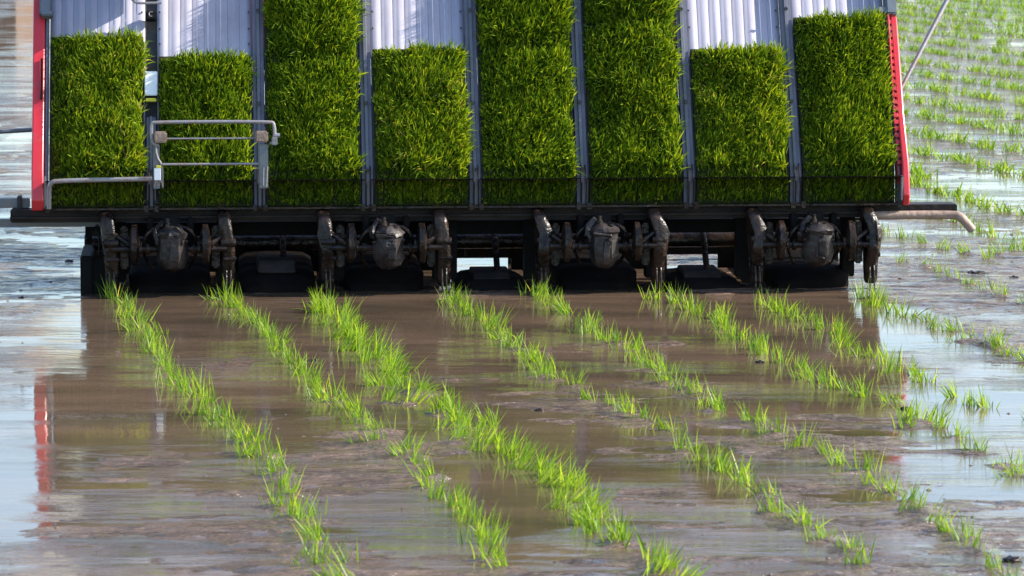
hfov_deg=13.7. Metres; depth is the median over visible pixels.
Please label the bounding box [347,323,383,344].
rice seedling
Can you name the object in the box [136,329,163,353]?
rice seedling
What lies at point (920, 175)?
distant rice rows
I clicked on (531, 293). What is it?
rice seedling
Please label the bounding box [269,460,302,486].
rice seedling
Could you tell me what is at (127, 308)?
rice seedling
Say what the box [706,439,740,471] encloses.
rice seedling
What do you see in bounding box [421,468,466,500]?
rice seedling
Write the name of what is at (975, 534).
rice seedling
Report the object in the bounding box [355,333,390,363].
rice seedling
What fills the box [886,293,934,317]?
rice seedling
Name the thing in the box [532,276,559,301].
rice seedling
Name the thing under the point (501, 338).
rice seedling
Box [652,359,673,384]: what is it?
rice seedling
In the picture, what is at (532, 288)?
rice seedling
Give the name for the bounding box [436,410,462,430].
rice seedling
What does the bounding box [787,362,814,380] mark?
rice seedling
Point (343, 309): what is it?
rice seedling
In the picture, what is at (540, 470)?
rice seedling
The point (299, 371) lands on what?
rice seedling
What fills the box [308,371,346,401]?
rice seedling
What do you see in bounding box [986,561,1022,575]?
rice seedling
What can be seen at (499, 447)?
rice seedling
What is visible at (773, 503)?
rice seedling
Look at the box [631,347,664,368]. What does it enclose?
rice seedling
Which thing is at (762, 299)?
rice seedling
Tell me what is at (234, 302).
rice seedling
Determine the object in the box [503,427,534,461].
rice seedling
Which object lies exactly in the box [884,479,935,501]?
rice seedling
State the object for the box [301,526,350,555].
rice seedling
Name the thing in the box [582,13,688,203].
seedling mat
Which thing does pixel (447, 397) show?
rice seedling
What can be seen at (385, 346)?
rice seedling
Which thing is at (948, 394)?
rice seedling
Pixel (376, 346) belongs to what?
rice seedling
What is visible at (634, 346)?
rice seedling
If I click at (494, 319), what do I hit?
rice seedling
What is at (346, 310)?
rice seedling
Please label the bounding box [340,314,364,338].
rice seedling
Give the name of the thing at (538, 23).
seedling mat
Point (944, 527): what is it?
rice seedling
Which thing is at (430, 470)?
rice seedling
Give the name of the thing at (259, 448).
rice seedling
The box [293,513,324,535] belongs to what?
rice seedling
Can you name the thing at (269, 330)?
rice seedling
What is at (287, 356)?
rice seedling
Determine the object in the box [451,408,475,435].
rice seedling
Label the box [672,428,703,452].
rice seedling
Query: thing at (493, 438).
rice seedling
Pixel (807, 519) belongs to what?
rice seedling
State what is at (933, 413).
rice seedling
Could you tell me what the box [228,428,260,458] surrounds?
rice seedling
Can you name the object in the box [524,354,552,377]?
rice seedling
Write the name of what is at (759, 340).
rice seedling
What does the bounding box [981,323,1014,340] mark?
rice seedling
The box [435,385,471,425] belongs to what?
rice seedling
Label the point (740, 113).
seedling mat
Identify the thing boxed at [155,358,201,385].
rice seedling
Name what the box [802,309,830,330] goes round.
rice seedling
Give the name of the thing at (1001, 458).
rice seedling
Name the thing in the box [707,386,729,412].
rice seedling
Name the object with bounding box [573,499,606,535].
rice seedling
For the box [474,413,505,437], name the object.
rice seedling
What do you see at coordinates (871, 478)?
rice seedling
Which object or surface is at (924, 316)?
rice seedling
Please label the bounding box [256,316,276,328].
rice seedling
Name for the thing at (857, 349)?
rice seedling
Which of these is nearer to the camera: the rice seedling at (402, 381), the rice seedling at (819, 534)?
the rice seedling at (819, 534)
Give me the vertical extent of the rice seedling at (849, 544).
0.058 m
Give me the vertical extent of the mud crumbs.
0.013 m
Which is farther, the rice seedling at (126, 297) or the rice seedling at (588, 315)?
the rice seedling at (126, 297)
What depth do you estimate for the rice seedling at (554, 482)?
8.60 m
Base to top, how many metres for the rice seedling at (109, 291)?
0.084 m
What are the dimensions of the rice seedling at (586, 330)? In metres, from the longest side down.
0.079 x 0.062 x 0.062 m
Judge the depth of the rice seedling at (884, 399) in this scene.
9.83 m
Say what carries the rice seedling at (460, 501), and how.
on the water
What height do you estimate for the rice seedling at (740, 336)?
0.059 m
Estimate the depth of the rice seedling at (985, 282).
12.05 m
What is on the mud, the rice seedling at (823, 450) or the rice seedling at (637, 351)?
the rice seedling at (823, 450)
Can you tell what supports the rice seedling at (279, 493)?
on the mud
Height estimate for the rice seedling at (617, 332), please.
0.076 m
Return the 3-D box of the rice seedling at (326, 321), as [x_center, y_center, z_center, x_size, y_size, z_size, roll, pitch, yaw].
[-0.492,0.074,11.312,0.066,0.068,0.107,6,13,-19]
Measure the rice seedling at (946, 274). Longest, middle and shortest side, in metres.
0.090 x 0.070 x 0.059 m
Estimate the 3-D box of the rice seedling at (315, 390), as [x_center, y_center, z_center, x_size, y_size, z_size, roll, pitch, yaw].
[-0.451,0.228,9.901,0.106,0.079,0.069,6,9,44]
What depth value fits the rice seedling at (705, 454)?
8.93 m
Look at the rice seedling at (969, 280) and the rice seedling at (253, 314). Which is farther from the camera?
the rice seedling at (969, 280)
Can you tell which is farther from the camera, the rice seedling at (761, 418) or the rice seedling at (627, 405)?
the rice seedling at (627, 405)
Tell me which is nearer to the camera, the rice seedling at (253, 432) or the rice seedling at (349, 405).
the rice seedling at (253, 432)
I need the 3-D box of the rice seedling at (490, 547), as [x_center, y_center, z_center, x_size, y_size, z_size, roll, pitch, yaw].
[-0.042,0.461,7.757,0.084,0.098,0.085,-2,7,-21]
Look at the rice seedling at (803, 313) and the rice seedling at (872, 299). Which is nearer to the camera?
the rice seedling at (803, 313)
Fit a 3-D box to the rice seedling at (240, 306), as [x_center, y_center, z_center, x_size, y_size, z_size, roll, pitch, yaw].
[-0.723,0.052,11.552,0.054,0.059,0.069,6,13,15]
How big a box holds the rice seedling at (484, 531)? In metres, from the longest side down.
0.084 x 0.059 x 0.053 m
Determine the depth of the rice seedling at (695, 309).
11.53 m
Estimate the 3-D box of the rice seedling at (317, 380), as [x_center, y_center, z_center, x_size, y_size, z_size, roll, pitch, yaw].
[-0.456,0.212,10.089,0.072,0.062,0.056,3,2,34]
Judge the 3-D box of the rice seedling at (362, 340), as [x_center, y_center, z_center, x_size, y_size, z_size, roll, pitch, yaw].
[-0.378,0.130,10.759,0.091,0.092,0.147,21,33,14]
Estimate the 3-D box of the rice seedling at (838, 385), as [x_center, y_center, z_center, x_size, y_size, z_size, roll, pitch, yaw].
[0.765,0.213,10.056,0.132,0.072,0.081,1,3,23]
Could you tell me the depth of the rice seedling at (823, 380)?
10.17 m
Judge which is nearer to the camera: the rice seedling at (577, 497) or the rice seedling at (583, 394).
the rice seedling at (577, 497)
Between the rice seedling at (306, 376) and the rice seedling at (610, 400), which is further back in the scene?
the rice seedling at (306, 376)
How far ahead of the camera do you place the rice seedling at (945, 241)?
13.26 m
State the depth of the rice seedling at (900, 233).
13.62 m
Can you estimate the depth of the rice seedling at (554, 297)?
11.78 m
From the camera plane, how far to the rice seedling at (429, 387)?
9.96 m
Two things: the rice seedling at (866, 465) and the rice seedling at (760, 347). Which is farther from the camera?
the rice seedling at (760, 347)
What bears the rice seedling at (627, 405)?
on the mud
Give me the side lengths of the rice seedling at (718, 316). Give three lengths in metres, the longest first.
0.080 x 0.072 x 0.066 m
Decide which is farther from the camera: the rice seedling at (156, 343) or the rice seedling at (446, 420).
the rice seedling at (156, 343)
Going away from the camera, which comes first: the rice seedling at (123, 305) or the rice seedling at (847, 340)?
the rice seedling at (847, 340)
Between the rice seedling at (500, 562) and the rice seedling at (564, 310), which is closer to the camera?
the rice seedling at (500, 562)
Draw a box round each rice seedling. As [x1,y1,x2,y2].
[99,277,130,298]
[110,285,137,303]
[111,292,136,308]
[115,309,151,330]
[116,300,152,317]
[119,297,136,313]
[136,321,161,340]
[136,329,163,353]
[138,303,160,322]
[142,327,166,347]
[143,317,168,334]
[147,344,172,366]
[151,340,174,359]
[153,355,173,372]
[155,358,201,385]
[165,364,201,392]
[166,361,188,380]
[177,366,213,398]
[180,390,230,415]
[198,387,218,403]
[199,273,235,299]
[199,397,234,420]
[203,406,246,428]
[204,283,244,306]
[221,416,263,438]
[226,412,272,444]
[227,292,241,307]
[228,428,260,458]
[232,299,258,318]
[234,431,281,458]
[235,299,251,313]
[246,303,270,323]
[255,451,287,474]
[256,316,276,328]
[256,317,270,335]
[256,319,283,338]
[256,469,308,505]
[258,448,285,466]
[266,325,293,343]
[267,336,286,350]
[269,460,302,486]
[271,338,297,356]
[273,492,327,516]
[275,344,304,363]
[280,488,319,523]
[283,466,305,493]
[286,351,306,370]
[290,353,325,376]
[290,537,357,564]
[293,358,324,383]
[293,509,326,541]
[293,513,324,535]
[296,284,333,311]
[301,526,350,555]
[303,370,330,387]
[303,374,341,397]
[306,547,352,575]
[307,291,322,312]
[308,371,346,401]
[309,285,336,303]
[311,288,340,315]
[312,306,338,326]
[325,384,362,410]
[326,296,357,319]
[328,316,353,339]
[335,312,354,327]
[337,298,369,323]
[337,330,366,351]
[338,317,374,334]
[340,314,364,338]
[340,396,363,419]
[340,404,372,423]
[342,416,388,443]
[347,311,386,353]
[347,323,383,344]
[347,407,395,430]
[355,323,402,358]
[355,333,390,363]
[359,367,382,385]
[370,335,404,355]
[374,338,406,373]
[375,369,403,388]
[376,356,413,384]
[381,344,405,366]
[381,379,406,403]
[381,434,409,455]
[383,342,416,377]
[385,368,416,388]
[399,352,424,372]
[399,427,427,448]
[400,453,445,476]
[403,371,449,403]
[406,440,433,465]
[410,367,435,394]
[413,467,433,488]
[416,370,441,392]
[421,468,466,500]
[425,384,453,412]
[431,389,458,415]
[434,478,480,516]
[435,383,461,407]
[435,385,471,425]
[436,282,470,305]
[436,283,467,301]
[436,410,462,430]
[439,485,471,506]
[442,394,469,412]
[442,403,478,430]
[447,296,493,315]
[447,400,500,429]
[448,415,484,441]
[451,398,475,425]
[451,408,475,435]
[455,286,476,309]
[457,507,513,543]
[458,497,498,525]
[465,424,494,451]
[466,519,500,536]
[467,522,511,561]
[470,303,492,320]
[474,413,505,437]
[477,543,513,568]
[482,302,513,326]
[482,321,516,339]
[483,420,515,444]
[485,310,509,330]
[490,329,525,345]
[490,423,527,454]
[497,329,523,347]
[502,449,532,469]
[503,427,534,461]
[513,341,546,361]
[514,277,556,296]
[514,434,540,461]
[515,339,542,356]
[521,349,556,368]
[523,443,563,471]
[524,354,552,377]
[530,280,549,296]
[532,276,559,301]
[533,447,563,477]
[536,464,565,484]
[537,285,564,304]
[539,444,575,478]
[543,465,588,486]
[543,490,575,509]
[545,359,573,379]
[547,296,574,314]
[548,291,567,312]
[548,472,577,502]
[558,451,596,487]
[563,501,589,524]
[564,462,592,491]
[564,491,619,518]
[566,307,604,323]
[566,368,588,383]
[568,315,597,333]
[569,478,610,502]
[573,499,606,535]
[575,309,602,327]
[577,477,616,522]
[579,384,606,401]
[579,474,619,511]
[592,318,614,339]
[594,506,630,545]
[600,321,625,341]
[603,388,629,404]
[606,329,645,351]
[606,503,643,547]
[611,388,650,415]
[622,397,656,418]
[624,337,658,357]
[629,343,648,362]
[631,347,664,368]
[632,520,685,565]
[638,280,666,299]
[643,543,692,575]
[651,348,686,374]
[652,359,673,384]
[652,411,688,431]
[653,548,705,573]
[661,282,686,303]
[668,369,704,390]
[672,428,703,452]
[673,287,693,310]
[673,558,713,575]
[676,373,713,393]
[687,436,721,461]
[689,293,710,315]
[697,387,724,406]
[698,300,735,317]
[706,303,729,322]
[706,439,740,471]
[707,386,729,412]
[710,304,736,329]
[712,323,750,339]
[716,448,756,475]
[721,459,760,486]
[724,319,751,334]
[735,400,768,420]
[738,471,776,494]
[745,330,769,350]
[747,331,778,355]
[747,406,772,426]
[751,331,770,345]
[751,405,788,433]
[753,288,781,304]
[753,482,784,514]
[759,289,803,308]
[764,295,797,313]
[766,340,795,364]
[768,496,817,517]
[779,296,816,317]
[783,420,823,447]
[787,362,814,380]
[789,506,831,527]
[790,348,820,369]
[791,302,822,321]
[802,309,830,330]
[802,516,836,541]
[803,357,832,384]
[806,368,865,389]
[812,434,832,455]
[817,314,847,334]
[822,442,847,467]
[828,327,859,347]
[829,528,860,547]
[831,317,856,341]
[835,443,886,471]
[841,338,869,354]
[842,533,876,567]
[847,368,875,397]
[849,276,881,298]
[851,338,887,357]
[857,462,883,485]
[859,295,885,306]
[861,282,892,305]
[868,280,892,297]
[870,469,899,491]
[876,344,918,374]
[876,384,902,402]
[877,343,901,364]
[881,223,893,232]
[881,294,905,312]
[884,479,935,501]
[886,221,915,238]
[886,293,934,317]
[891,396,920,427]
[893,395,921,417]
[895,249,909,263]
[898,356,925,375]
[898,485,944,511]
[899,400,939,422]
[908,307,940,321]
[908,362,942,382]
[914,227,926,242]
[915,252,934,264]
[920,499,959,521]
[923,314,943,328]
[927,401,954,429]
[928,258,949,271]
[932,506,973,532]
[934,235,953,249]
[935,264,960,277]
[935,309,962,332]
[938,375,957,398]
[947,319,977,340]
[950,414,974,436]
[950,513,981,540]
[953,240,970,252]
[954,527,991,548]
[958,387,986,405]
[958,424,991,450]
[959,272,980,285]
[960,212,982,227]
[962,271,1001,290]
[968,385,999,408]
[972,218,984,233]
[977,238,1004,253]
[978,246,992,258]
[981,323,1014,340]
[982,217,1006,236]
[982,544,1003,571]
[984,327,1007,349]
[985,441,1023,465]
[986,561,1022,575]
[987,456,1023,478]
[989,278,1010,295]
[995,227,1022,242]
[999,342,1023,355]
[1001,236,1022,250]
[1009,345,1023,361]
[1017,237,1023,248]
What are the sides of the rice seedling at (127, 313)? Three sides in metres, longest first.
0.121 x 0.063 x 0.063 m
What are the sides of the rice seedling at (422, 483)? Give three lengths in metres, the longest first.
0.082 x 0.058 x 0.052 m
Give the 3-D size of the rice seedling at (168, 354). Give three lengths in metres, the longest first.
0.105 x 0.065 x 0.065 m
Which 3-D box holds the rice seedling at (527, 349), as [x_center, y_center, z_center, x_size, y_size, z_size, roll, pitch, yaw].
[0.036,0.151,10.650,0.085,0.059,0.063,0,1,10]
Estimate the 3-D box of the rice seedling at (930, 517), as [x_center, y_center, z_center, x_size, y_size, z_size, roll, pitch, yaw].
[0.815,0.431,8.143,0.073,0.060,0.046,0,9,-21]
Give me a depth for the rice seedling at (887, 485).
8.52 m
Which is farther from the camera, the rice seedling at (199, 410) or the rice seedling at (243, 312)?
the rice seedling at (243, 312)
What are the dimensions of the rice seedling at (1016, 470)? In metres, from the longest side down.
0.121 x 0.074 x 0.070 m
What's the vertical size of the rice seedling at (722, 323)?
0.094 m
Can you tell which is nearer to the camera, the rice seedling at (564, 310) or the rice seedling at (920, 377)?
the rice seedling at (920, 377)
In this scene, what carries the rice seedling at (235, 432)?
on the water
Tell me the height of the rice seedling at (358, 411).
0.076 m
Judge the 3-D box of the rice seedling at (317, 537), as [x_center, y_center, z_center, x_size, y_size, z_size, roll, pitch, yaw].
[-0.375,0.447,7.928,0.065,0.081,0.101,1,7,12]
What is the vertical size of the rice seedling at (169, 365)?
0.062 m
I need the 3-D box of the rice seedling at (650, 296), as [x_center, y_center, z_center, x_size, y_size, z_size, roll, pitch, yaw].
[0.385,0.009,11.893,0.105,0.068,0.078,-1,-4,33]
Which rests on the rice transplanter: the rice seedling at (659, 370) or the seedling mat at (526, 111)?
the seedling mat at (526, 111)
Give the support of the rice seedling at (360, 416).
on the mud
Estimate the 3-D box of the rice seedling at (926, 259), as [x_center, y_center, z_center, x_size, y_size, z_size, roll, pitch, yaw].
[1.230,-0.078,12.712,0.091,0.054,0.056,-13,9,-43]
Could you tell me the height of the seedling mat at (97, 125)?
0.513 m
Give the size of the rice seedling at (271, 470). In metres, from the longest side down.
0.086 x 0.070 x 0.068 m
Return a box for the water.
[0,0,1023,575]
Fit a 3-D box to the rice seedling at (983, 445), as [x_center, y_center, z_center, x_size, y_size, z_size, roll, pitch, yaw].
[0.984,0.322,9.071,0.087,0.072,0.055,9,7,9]
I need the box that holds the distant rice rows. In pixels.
[882,0,1023,221]
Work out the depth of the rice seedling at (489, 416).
9.42 m
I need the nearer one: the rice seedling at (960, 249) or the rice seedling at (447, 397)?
the rice seedling at (447, 397)
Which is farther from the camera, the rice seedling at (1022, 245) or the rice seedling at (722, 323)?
the rice seedling at (1022, 245)
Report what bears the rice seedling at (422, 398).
on the mud
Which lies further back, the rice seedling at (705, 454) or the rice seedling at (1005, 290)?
the rice seedling at (1005, 290)
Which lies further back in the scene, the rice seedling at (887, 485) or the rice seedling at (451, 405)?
the rice seedling at (451, 405)
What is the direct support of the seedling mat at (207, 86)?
on the rice transplanter
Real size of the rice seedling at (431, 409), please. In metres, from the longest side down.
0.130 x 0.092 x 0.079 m
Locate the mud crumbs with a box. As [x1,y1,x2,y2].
[7,203,1021,575]
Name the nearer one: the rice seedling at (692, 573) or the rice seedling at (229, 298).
the rice seedling at (692, 573)
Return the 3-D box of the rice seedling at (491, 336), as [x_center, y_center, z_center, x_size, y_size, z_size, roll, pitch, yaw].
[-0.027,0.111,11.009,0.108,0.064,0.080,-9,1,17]
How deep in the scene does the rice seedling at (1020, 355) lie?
10.56 m
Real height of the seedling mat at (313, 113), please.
0.445 m
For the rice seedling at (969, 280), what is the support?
on the mud
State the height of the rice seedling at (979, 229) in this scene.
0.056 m
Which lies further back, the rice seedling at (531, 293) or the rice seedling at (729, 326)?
the rice seedling at (531, 293)
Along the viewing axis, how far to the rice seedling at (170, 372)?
10.20 m
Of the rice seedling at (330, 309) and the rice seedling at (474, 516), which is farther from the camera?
the rice seedling at (330, 309)
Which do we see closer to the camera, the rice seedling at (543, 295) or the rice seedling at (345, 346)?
the rice seedling at (345, 346)
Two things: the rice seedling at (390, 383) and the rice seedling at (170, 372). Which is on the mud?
the rice seedling at (390, 383)
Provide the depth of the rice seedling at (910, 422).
9.43 m
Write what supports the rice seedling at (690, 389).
on the mud
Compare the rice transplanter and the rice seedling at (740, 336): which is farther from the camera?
the rice transplanter
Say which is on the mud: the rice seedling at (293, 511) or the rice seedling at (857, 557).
the rice seedling at (857, 557)
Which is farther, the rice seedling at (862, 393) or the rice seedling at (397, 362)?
the rice seedling at (397, 362)
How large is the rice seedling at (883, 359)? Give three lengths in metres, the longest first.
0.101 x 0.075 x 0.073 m
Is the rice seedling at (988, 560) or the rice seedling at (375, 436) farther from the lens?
the rice seedling at (375, 436)
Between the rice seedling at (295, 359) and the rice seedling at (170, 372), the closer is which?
the rice seedling at (170, 372)
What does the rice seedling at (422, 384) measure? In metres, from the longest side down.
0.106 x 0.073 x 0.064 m
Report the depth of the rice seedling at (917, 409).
9.57 m
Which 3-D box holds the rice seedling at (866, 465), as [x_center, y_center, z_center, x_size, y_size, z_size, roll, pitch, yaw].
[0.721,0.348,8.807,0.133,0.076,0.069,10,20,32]
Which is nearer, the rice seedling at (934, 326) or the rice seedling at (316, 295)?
the rice seedling at (934, 326)
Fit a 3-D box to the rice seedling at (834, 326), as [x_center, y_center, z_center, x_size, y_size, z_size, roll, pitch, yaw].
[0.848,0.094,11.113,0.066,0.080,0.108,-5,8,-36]
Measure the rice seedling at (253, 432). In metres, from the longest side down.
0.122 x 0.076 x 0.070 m
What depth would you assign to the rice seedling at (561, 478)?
8.61 m
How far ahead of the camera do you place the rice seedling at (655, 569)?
7.60 m
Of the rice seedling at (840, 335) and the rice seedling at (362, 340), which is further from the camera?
the rice seedling at (840, 335)
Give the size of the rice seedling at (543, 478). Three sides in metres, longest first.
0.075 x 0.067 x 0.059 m
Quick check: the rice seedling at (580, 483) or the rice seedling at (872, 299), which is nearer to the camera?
the rice seedling at (580, 483)
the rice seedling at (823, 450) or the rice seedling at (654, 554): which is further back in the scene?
the rice seedling at (823, 450)
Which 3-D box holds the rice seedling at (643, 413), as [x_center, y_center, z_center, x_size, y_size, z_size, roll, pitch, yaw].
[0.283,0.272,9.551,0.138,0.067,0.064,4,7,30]
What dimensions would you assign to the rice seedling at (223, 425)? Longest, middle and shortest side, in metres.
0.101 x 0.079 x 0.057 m
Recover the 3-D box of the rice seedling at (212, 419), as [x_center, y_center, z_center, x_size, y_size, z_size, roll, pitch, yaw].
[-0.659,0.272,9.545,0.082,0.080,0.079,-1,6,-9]
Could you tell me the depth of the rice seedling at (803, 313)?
11.39 m
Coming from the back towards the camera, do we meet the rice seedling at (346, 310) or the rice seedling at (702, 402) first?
the rice seedling at (346, 310)
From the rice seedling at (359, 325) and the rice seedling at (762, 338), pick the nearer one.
the rice seedling at (762, 338)
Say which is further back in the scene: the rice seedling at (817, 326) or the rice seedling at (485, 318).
the rice seedling at (485, 318)
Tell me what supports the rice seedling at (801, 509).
on the mud
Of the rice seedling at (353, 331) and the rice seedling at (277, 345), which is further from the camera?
the rice seedling at (353, 331)
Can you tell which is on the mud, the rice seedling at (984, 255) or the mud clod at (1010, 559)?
the rice seedling at (984, 255)
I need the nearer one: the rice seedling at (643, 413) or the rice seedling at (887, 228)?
the rice seedling at (643, 413)
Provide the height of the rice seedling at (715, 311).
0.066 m
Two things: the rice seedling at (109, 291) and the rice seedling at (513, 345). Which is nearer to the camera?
the rice seedling at (513, 345)
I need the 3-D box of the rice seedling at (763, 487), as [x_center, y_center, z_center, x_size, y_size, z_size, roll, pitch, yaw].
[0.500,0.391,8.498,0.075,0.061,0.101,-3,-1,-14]
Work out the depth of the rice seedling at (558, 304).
11.60 m
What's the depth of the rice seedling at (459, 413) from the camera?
9.46 m
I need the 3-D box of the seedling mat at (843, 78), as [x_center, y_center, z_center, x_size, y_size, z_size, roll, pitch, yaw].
[0.961,-0.530,12.219,0.298,0.559,0.300,0,6,-4]
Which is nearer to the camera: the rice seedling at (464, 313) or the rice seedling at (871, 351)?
the rice seedling at (871, 351)
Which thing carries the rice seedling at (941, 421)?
on the mud
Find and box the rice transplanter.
[0,0,975,295]
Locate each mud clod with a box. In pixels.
[967,270,989,273]
[999,555,1023,562]
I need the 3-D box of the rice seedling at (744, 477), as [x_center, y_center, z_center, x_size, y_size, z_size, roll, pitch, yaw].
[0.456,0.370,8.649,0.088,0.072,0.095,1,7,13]
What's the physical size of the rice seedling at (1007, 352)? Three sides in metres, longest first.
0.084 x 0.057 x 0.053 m
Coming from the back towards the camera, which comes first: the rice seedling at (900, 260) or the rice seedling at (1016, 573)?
the rice seedling at (900, 260)
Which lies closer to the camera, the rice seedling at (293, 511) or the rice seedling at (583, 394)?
the rice seedling at (293, 511)
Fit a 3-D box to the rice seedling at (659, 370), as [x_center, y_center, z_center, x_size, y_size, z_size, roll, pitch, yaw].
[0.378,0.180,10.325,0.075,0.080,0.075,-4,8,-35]
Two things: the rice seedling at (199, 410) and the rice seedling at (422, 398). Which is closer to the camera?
the rice seedling at (199, 410)
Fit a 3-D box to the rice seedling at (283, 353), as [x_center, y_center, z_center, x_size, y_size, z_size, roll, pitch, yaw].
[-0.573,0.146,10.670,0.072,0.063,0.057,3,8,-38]
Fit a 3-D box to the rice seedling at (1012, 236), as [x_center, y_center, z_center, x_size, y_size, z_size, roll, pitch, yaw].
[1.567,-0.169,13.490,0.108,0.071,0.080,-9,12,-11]
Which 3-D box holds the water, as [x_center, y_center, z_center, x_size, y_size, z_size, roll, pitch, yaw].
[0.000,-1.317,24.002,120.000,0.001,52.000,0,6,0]
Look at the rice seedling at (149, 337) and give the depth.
10.99 m
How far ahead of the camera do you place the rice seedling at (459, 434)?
9.22 m
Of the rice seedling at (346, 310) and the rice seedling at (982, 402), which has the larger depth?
the rice seedling at (346, 310)
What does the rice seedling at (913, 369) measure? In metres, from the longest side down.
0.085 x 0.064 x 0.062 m
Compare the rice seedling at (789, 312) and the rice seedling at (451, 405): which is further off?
the rice seedling at (789, 312)
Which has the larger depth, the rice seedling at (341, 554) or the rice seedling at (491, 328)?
the rice seedling at (491, 328)
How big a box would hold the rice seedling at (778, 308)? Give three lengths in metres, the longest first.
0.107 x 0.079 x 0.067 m
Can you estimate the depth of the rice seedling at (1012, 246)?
13.23 m
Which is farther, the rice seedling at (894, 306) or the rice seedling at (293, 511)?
the rice seedling at (894, 306)
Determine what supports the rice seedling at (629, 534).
on the mud
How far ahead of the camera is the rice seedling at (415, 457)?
8.87 m
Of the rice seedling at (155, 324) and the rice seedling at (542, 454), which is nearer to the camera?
the rice seedling at (542, 454)
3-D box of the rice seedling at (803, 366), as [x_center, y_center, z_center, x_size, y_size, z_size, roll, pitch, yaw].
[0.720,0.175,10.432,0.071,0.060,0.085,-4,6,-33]
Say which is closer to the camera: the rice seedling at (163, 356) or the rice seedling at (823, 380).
the rice seedling at (823, 380)
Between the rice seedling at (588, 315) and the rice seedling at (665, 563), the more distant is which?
the rice seedling at (588, 315)
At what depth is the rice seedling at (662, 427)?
9.37 m
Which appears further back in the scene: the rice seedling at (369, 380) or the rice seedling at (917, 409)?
the rice seedling at (369, 380)
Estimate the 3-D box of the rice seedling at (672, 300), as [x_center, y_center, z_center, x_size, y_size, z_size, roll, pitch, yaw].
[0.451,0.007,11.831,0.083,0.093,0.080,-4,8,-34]
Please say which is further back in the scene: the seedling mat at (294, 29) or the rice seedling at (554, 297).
the seedling mat at (294, 29)
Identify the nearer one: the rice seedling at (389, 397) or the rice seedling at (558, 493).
the rice seedling at (558, 493)
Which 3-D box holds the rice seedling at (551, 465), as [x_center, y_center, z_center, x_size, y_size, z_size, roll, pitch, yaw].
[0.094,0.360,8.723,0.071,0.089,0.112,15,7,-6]
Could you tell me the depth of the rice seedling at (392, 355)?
10.48 m
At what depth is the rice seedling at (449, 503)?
8.35 m
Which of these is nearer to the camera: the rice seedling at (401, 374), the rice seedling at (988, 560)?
the rice seedling at (988, 560)
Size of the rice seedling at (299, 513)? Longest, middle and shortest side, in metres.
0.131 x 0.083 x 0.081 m
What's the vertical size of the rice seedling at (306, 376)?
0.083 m
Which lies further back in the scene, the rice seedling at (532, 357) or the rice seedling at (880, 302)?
the rice seedling at (880, 302)
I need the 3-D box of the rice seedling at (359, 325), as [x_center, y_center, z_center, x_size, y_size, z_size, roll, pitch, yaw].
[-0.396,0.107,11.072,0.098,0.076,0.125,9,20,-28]
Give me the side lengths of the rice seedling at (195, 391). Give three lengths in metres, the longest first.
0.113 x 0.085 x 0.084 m
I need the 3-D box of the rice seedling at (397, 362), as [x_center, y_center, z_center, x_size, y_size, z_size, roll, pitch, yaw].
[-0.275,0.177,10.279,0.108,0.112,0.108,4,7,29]
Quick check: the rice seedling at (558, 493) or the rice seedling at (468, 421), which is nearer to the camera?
the rice seedling at (558, 493)
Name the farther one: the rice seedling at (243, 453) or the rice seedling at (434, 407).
the rice seedling at (434, 407)
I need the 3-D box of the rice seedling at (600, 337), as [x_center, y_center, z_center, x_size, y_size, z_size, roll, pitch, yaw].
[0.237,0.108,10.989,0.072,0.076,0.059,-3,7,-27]
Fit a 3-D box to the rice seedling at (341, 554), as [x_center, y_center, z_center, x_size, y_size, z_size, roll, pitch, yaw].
[-0.333,0.482,7.689,0.116,0.081,0.078,-5,8,-36]
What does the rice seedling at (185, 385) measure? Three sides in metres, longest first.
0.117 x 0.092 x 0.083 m
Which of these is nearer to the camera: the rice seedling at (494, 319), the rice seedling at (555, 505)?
the rice seedling at (555, 505)
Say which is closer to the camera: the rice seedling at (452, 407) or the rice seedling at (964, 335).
the rice seedling at (452, 407)
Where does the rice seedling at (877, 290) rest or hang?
on the mud
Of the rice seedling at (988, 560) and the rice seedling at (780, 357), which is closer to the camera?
the rice seedling at (988, 560)
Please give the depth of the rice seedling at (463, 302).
11.66 m
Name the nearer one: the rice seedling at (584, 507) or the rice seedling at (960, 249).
the rice seedling at (584, 507)
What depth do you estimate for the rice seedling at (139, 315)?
11.37 m
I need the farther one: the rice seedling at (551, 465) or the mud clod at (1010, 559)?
the rice seedling at (551, 465)
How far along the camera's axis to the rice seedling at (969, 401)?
9.78 m
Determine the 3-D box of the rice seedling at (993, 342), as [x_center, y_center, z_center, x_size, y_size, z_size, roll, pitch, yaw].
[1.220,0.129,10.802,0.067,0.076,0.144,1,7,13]
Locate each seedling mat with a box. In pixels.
[49,25,154,206]
[155,46,258,210]
[261,0,370,65]
[264,49,367,205]
[371,36,477,204]
[473,0,581,54]
[477,41,585,203]
[582,0,682,25]
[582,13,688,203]
[690,38,796,202]
[793,3,898,201]
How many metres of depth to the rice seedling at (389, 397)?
9.84 m
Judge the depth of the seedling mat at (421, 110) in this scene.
12.09 m
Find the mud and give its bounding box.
[0,0,1023,575]
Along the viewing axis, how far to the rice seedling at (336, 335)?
11.02 m
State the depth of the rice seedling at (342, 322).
11.25 m
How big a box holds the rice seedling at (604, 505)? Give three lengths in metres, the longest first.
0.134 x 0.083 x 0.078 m
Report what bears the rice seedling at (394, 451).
on the mud
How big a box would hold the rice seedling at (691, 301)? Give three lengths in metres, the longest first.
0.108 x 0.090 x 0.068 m
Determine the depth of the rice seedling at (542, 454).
8.82 m
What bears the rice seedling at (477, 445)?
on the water
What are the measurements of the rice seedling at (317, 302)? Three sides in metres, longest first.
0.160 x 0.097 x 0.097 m
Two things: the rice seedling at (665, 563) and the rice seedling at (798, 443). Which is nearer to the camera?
the rice seedling at (665, 563)
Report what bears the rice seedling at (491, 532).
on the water

